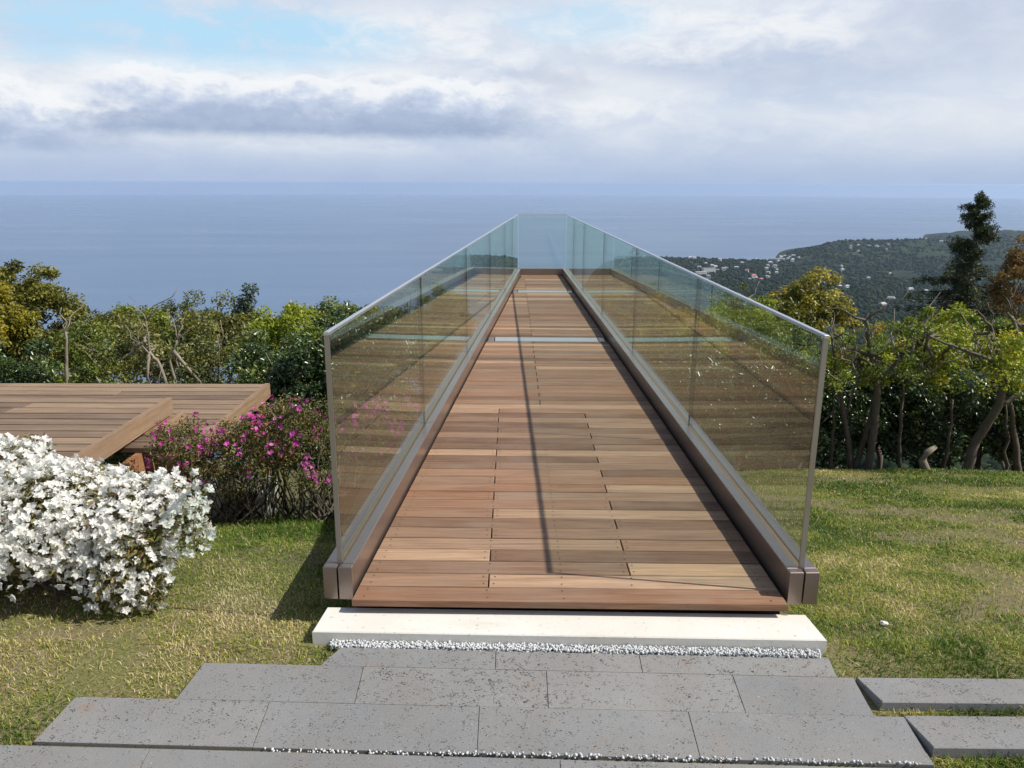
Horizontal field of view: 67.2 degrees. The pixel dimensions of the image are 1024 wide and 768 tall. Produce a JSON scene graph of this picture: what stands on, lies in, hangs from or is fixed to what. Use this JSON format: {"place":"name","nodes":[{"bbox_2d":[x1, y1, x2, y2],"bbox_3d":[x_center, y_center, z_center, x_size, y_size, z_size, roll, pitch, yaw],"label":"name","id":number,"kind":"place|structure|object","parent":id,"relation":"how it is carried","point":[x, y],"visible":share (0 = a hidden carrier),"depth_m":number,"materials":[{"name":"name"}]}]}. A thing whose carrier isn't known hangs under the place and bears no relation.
{"place":"outdoors","nodes":[
{"label":"outdoors","id":0,"kind":"place"},
{"bbox_2d":[0,647,933,767],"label":"paving","id":1,"kind":"structure","parent":0,"point":[362,701],"depth_m":2.48,"materials":[{"name":"grey stone"}]},
{"bbox_2d":[0,194,1023,463],"bbox_3d":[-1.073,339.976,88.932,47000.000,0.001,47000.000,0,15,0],"label":"sea","id":2,"kind":"structure","parent":0,"point":[104,254],"depth_m":5515.75,"materials":[{"name":"liquid"}]},
{"bbox_2d":[0,230,1023,767],"bbox_3d":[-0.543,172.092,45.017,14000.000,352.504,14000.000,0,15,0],"label":"ground","id":3,"kind":"structure","parent":0,"point":[98,676],"depth_m":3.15,"materials":[{"name":"green plant"}]},
{"bbox_2d":[0,279,30,348],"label":"broadleaf tree","id":4,"kind":"object","parent":3,"relation":"on","point":[14,323],"visible":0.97,"depth_m":14.34,"materials":[{"name":"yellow plant"}]},
{"bbox_2d":[0,335,64,382],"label":"shrub","id":5,"kind":"object","parent":3,"relation":"on","point":[40,368],"visible":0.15,"depth_m":8.53,"materials":[{"name":"green plant"}]},
{"bbox_2d":[0,258,93,367],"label":"broadleaf tree","id":6,"kind":"object","parent":3,"relation":"on","point":[32,296],"visible":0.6,"depth_m":15.27,"materials":[{"name":"green plant"}]},
{"bbox_2d":[39,306,146,464],"bbox_3d":[-5.042,0.143,9.144,1.401,2.338,1.415,0,15,0],"label":"shrub","id":7,"kind":"object","parent":3,"relation":"on","point":[86,370],"visible":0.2,"depth_m":8.97,"materials":[{"name":"green plant"}]},
{"bbox_2d":[32,309,165,380],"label":"broadleaf tree","id":8,"kind":"object","parent":3,"relation":"on","point":[112,317],"visible":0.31,"depth_m":12.45,"materials":[{"name":"green plant"}]},
{"bbox_2d":[0,432,216,618],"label":"azalea bush","id":9,"kind":"object","parent":3,"relation":"on","point":[96,503],"visible":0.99,"depth_m":3.08,"materials":[{"name":"white plant"}]},
{"bbox_2d":[0,383,278,517],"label":"timber terrace","id":10,"kind":"structure","parent":3,"relation":"on","point":[95,421],"depth_m":4.99,"materials":[{"name":"brown wood"}]},
{"bbox_2d":[110,302,177,383],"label":"broadleaf tree","id":11,"kind":"object","parent":3,"relation":"on","point":[162,319],"visible":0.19,"depth_m":14.06,"materials":[{"name":"green plant"}]},
{"bbox_2d":[85,287,217,464],"bbox_3d":[-3.890,0.072,8.578,1.398,2.378,1.355,0,15,0],"label":"shrub","id":12,"kind":"object","parent":3,"relation":"on","point":[129,348],"visible":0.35,"depth_m":8.31,"materials":[{"name":"green plant"}]},
{"bbox_2d":[146,289,219,380],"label":"broadleaf tree","id":13,"kind":"object","parent":3,"relation":"on","point":[173,310],"visible":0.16,"depth_m":14.60,"materials":[{"name":"green plant"}]},
{"bbox_2d":[144,412,238,523],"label":"azalea bush","id":14,"kind":"object","parent":3,"relation":"on","point":[163,440],"visible":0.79,"depth_m":4.35,"materials":[{"name":"green plant"}]},
{"bbox_2d":[172,308,254,383],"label":"broadleaf tree","id":15,"kind":"object","parent":3,"relation":"on","point":[235,318],"visible":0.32,"depth_m":13.47,"materials":[{"name":"green plant"}]},
{"bbox_2d":[178,289,261,464],"bbox_3d":[-3.433,0.187,9.046,1.303,2.566,1.464,0,15,0],"label":"shrub","id":16,"kind":"object","parent":3,"relation":"on","point":[215,360],"visible":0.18,"depth_m":8.78,"materials":[{"name":"green plant"}]},
{"bbox_2d":[227,282,262,326],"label":"cedar tree","id":17,"kind":"object","parent":3,"relation":"on","point":[245,303],"visible":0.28,"depth_m":15.61,"materials":[{"name":"green plant"}]},
{"bbox_2d":[197,393,326,524],"bbox_3d":[-1.452,0.465,4.545,0.767,0.822,0.612,-11,18,-36],"label":"azalea bush","id":18,"kind":"object","parent":3,"relation":"on","point":[238,435],"visible":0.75,"depth_m":4.45,"materials":[{"name":"green plant"}]},
{"bbox_2d":[222,323,310,464],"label":"shrub","id":19,"kind":"object","parent":3,"relation":"on","point":[265,360],"visible":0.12,"depth_m":8.28,"materials":[{"name":"green plant"}]},
{"bbox_2d":[223,300,325,371],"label":"broadleaf tree","id":20,"kind":"object","parent":3,"relation":"on","point":[292,314],"visible":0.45,"depth_m":12.42,"materials":[{"name":"green plant"}]},
{"bbox_2d":[264,327,371,469],"bbox_3d":[-1.942,0.276,7.838,1.124,1.760,1.146,-6,16,-23],"label":"shrub","id":21,"kind":"object","parent":3,"relation":"on","point":[298,373],"visible":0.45,"depth_m":7.57,"materials":[{"name":"green plant"}]},
{"bbox_2d":[282,295,379,362],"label":"broadleaf tree","id":22,"kind":"object","parent":3,"relation":"on","point":[322,310],"visible":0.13,"depth_m":14.36,"materials":[{"name":"green plant"}]},
{"bbox_2d":[262,393,422,522],"bbox_3d":[-1.004,0.404,4.836,0.562,0.798,1.280,12,19,38],"label":"azalea bush","id":23,"kind":"object","parent":3,"relation":"on","point":[315,496],"visible":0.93,"depth_m":4.71,"materials":[{"name":"green plant"}]},
{"bbox_2d":[338,300,397,460],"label":"broadleaf tree","id":24,"kind":"object","parent":3,"relation":"on","point":[372,309],"visible":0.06,"depth_m":15.67,"materials":[{"name":"green plant"}]},
{"bbox_2d":[312,295,434,466],"bbox_3d":[-1.382,0.123,8.043,1.396,2.285,1.400,10,17,32],"label":"shrub","id":25,"kind":"object","parent":3,"relation":"on","point":[366,343],"visible":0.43,"depth_m":7.81,"materials":[{"name":"green plant"}]},
{"bbox_2d":[390,306,445,436],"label":"broadleaf tree","id":26,"kind":"object","parent":3,"relation":"on","point":[426,314],"visible":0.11,"depth_m":16.84,"materials":[{"name":"green plant"}]},
{"bbox_2d":[405,291,447,414],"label":"shrub","id":27,"kind":"object","parent":3,"relation":"on","point":[435,359],"visible":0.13,"depth_m":9.58,"materials":[{"name":"green plant"}]},
{"bbox_2d":[414,283,447,375],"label":"broadleaf tree","id":28,"kind":"object","parent":3,"relation":"on","point":[439,288],"visible":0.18,"depth_m":18.94,"materials":[{"name":"green plant"}]},
{"bbox_2d":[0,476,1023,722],"bbox_3d":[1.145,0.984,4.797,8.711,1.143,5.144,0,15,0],"label":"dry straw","id":29,"kind":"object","parent":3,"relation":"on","point":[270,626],"visible":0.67,"depth_m":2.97,"materials":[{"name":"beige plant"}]},
{"bbox_2d":[312,607,826,653],"bbox_3d":[0.203,0.967,2.884,1.857,0.165,0.169,1,15,1],"label":"concrete threshold","id":30,"kind":"object","parent":3,"relation":"on","point":[698,630],"visible":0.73,"depth_m":2.83,"materials":[{"name":"white concrete"}]},
{"bbox_2d":[323,214,829,614],"bbox_3d":[0.221,0.231,8.256,1.881,3.595,10.703,0,15,0],"label":"footbridge","id":31,"kind":"object","parent":3,"relation":"on","point":[558,450],"visible":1,"depth_m":3.92,"materials":[{"name":"brown wood"}]},
{"bbox_2d":[264,639,920,765],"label":"white gravel","id":32,"kind":"structure","parent":3,"relation":"on","point":[713,651],"depth_m":2.75,"materials":[{"name":"white gravel"}]},
{"bbox_2d":[617,282,661,347],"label":"broadleaf tree","id":33,"kind":"object","parent":3,"relation":"on","point":[640,315],"visible":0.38,"depth_m":15.86,"materials":[{"name":"green plant"}]},
{"bbox_2d":[633,282,711,384],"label":"broadleaf tree","id":34,"kind":"object","parent":3,"relation":"on","point":[664,320],"visible":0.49,"depth_m":13.01,"materials":[{"name":"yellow plant"}]},
{"bbox_2d":[648,333,739,454],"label":"shrub","id":35,"kind":"object","parent":3,"relation":"on","point":[708,424],"visible":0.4,"depth_m":8.81,"materials":[{"name":"green plant"}]},
{"bbox_2d":[695,271,706,274],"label":"house","id":36,"kind":"structure","parent":3,"relation":"on","point":[700,272],"depth_m":2718.75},
{"bbox_2d":[702,268,715,272],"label":"house","id":37,"kind":"structure","parent":3,"relation":"on","point":[708,270],"depth_m":2765.55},
{"bbox_2d":[654,302,772,397],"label":"broadleaf tree","id":38,"kind":"object","parent":3,"relation":"on","point":[715,325],"visible":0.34,"depth_m":10.85,"materials":[{"name":"green plant"}]},
{"bbox_2d":[697,282,784,470],"bbox_3d":[4.537,0.521,15.660,1.514,5.108,1.520,10,18,34],"label":"broadleaf tree","id":39,"kind":"object","parent":3,"relation":"on","point":[734,301],"visible":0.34,"depth_m":15.15,"materials":[{"name":"green plant"}]},
{"bbox_2d":[692,341,805,471],"bbox_3d":[2.736,0.371,9.144,1.453,1.818,1.450,12,19,39],"label":"shrub","id":40,"kind":"object","parent":3,"relation":"on","point":[769,446],"visible":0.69,"depth_m":8.78,"materials":[{"name":"green plant"}]},
{"bbox_2d":[722,295,792,457],"bbox_3d":[4.330,0.558,14.109,1.242,4.355,1.052,0,15,0],"label":"broadleaf tree","id":41,"kind":"object","parent":3,"relation":"on","point":[757,314],"visible":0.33,"depth_m":13.62,"materials":[{"name":"green plant"}]},
{"bbox_2d":[713,318,830,469],"bbox_3d":[3.281,0.270,9.865,1.559,2.403,1.674,0,15,0],"label":"broadleaf tree","id":42,"kind":"object","parent":3,"relation":"on","point":[766,349],"visible":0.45,"depth_m":9.44,"materials":[{"name":"green plant"}]},
{"bbox_2d":[774,290,829,469],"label":"broadleaf tree","id":43,"kind":"object","parent":3,"relation":"on","point":[794,310],"visible":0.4,"depth_m":16.67,"materials":[{"name":"green plant"}]},
{"bbox_2d":[764,266,865,469],"bbox_3d":[6.733,0.534,18.225,2.089,6.709,2.512,-6,16,-23],"label":"broadleaf tree","id":44,"kind":"object","parent":3,"relation":"on","point":[810,299],"visible":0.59,"depth_m":17.06,"materials":[{"name":"green plant"}]},
{"bbox_2d":[617,233,1023,471],"bbox_3d":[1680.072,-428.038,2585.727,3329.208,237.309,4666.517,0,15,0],"label":"forest","id":45,"kind":"object","parent":3,"relation":"on","point":[684,296],"visible":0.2,"depth_m":2466.90,"materials":[{"name":"green plant"}]},
{"bbox_2d":[757,359,888,469],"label":"shrub","id":46,"kind":"object","parent":3,"relation":"on","point":[806,393],"visible":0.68,"depth_m":8.72,"materials":[{"name":"green plant"}]},
{"bbox_2d":[828,404,835,468],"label":"sapling","id":47,"kind":"object","parent":3,"relation":"on","point":[830,464],"visible":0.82,"depth_m":8.43,"materials":[{"name":"brown plant"}]},
{"bbox_2d":[797,304,902,469],"bbox_3d":[3.585,0.108,8.205,0.926,1.913,1.039,0,15,0],"label":"broadleaf tree","id":48,"kind":"object","parent":3,"relation":"on","point":[838,368],"visible":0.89,"depth_m":8.07,"materials":[{"name":"green plant"}]},
{"bbox_2d":[826,363,925,463],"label":"shrub","id":49,"kind":"object","parent":3,"relation":"on","point":[889,447],"visible":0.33,"depth_m":8.94,"materials":[{"name":"green plant"}]},
{"bbox_2d":[879,620,887,625],"bbox_3d":[1.466,0.943,3.036,0.034,0.018,0.025,0,15,0],"label":"stone","id":50,"kind":"object","parent":3,"relation":"on","point":[883,623],"visible":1,"depth_m":3.03,"materials":[{"name":"stone"}]},
{"bbox_2d":[844,321,927,469],"bbox_3d":[5.228,0.537,10.992,1.554,2.917,1.279,9,17,31],"label":"broadleaf tree","id":51,"kind":"object","parent":3,"relation":"on","point":[879,462],"visible":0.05,"depth_m":10.86,"materials":[{"name":"green plant"}]},
{"bbox_2d":[897,384,904,468],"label":"sapling","id":52,"kind":"object","parent":3,"relation":"on","point":[899,458],"visible":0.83,"depth_m":8.30,"materials":[{"name":"brown plant"}]},
{"bbox_2d":[819,290,983,469],"bbox_3d":[3.912,0.025,8.079,1.168,2.018,1.480,-13,20,-42],"label":"broadleaf tree","id":53,"kind":"object","parent":3,"relation":"on","point":[874,411],"visible":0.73,"depth_m":7.93,"materials":[{"name":"green plant"}]},
{"bbox_2d":[918,445,936,470],"bbox_3d":[4.312,0.799,8.008,0.172,0.350,0.098,0,15,0],"label":"tree stump","id":54,"kind":"object","parent":3,"relation":"on","point":[923,462],"visible":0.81,"depth_m":7.98,"materials":[{"name":"wood"}]},
{"bbox_2d":[870,357,995,469],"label":"shrub","id":55,"kind":"object","parent":3,"relation":"on","point":[929,411],"visible":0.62,"depth_m":8.83,"materials":[{"name":"green plant"}]},
{"bbox_2d":[856,678,1023,712],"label":"stone step","id":56,"kind":"object","parent":3,"relation":"on","point":[924,694],"visible":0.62,"depth_m":2.56,"materials":[{"name":"grey stone"}]},
{"bbox_2d":[889,301,1000,461],"bbox_3d":[6.566,0.647,12.019,1.554,3.884,1.625,0,15,0],"label":"broadleaf tree","id":57,"kind":"object","parent":3,"relation":"on","point":[967,314],"visible":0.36,"depth_m":11.65,"materials":[{"name":"green plant"}]},
{"bbox_2d":[940,400,953,468],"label":"sapling","id":58,"kind":"object","parent":3,"relation":"on","point":[944,461],"visible":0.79,"depth_m":8.55,"materials":[{"name":"brown plant"}]},
{"bbox_2d":[893,190,1023,466],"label":"cedar tree","id":59,"kind":"object","parent":3,"relation":"on","point":[965,289],"visible":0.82,"depth_m":22.62,"materials":[{"name":"green plant"}]},
{"bbox_2d":[895,302,1023,470],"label":"broadleaf tree","id":60,"kind":"object","parent":3,"relation":"on","point":[996,363],"visible":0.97,"depth_m":7.71,"materials":[{"name":"green plant"}]},
{"bbox_2d":[902,716,1023,758],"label":"stone step","id":61,"kind":"object","parent":3,"relation":"on","point":[960,736],"visible":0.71,"depth_m":2.41,"materials":[{"name":"grey stone"}]},
{"bbox_2d":[933,371,1023,471],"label":"shrub","id":62,"kind":"object","parent":3,"relation":"on","point":[1019,412],"visible":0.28,"depth_m":9.19,"materials":[{"name":"green plant"}]},
{"bbox_2d":[967,278,1023,473],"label":"broadleaf tree","id":63,"kind":"object","parent":3,"relation":"on","point":[1015,444],"visible":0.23,"depth_m":8.56,"materials":[{"name":"green plant"}]},
{"bbox_2d":[969,315,1023,428],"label":"broadleaf tree","id":64,"kind":"object","parent":3,"relation":"on","point":[998,324],"visible":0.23,"depth_m":11.04,"materials":[{"name":"green plant"}]},
{"bbox_2d":[980,384,1023,466],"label":"shrub","id":65,"kind":"object","parent":3,"relation":"on","point":[1000,433],"visible":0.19,"depth_m":9.14,"materials":[{"name":"green plant"}]},
{"bbox_2d":[984,233,1023,470],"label":"broadleaf tree","id":66,"kind":"object","parent":3,"relation":"on","point":[995,292],"visible":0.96,"depth_m":19.02,"materials":[{"name":"orange plant"}]},
{"bbox_2d":[1002,405,1009,470],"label":"sapling","id":67,"kind":"object","parent":3,"relation":"on","point":[1006,461],"visible":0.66,"depth_m":8.69,"materials":[{"name":"brown plant"}]},
{"bbox_2d":[0,0,1023,198],"label":"sky","id":68,"kind":"structure","parent":0,"point":[815,98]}
]}

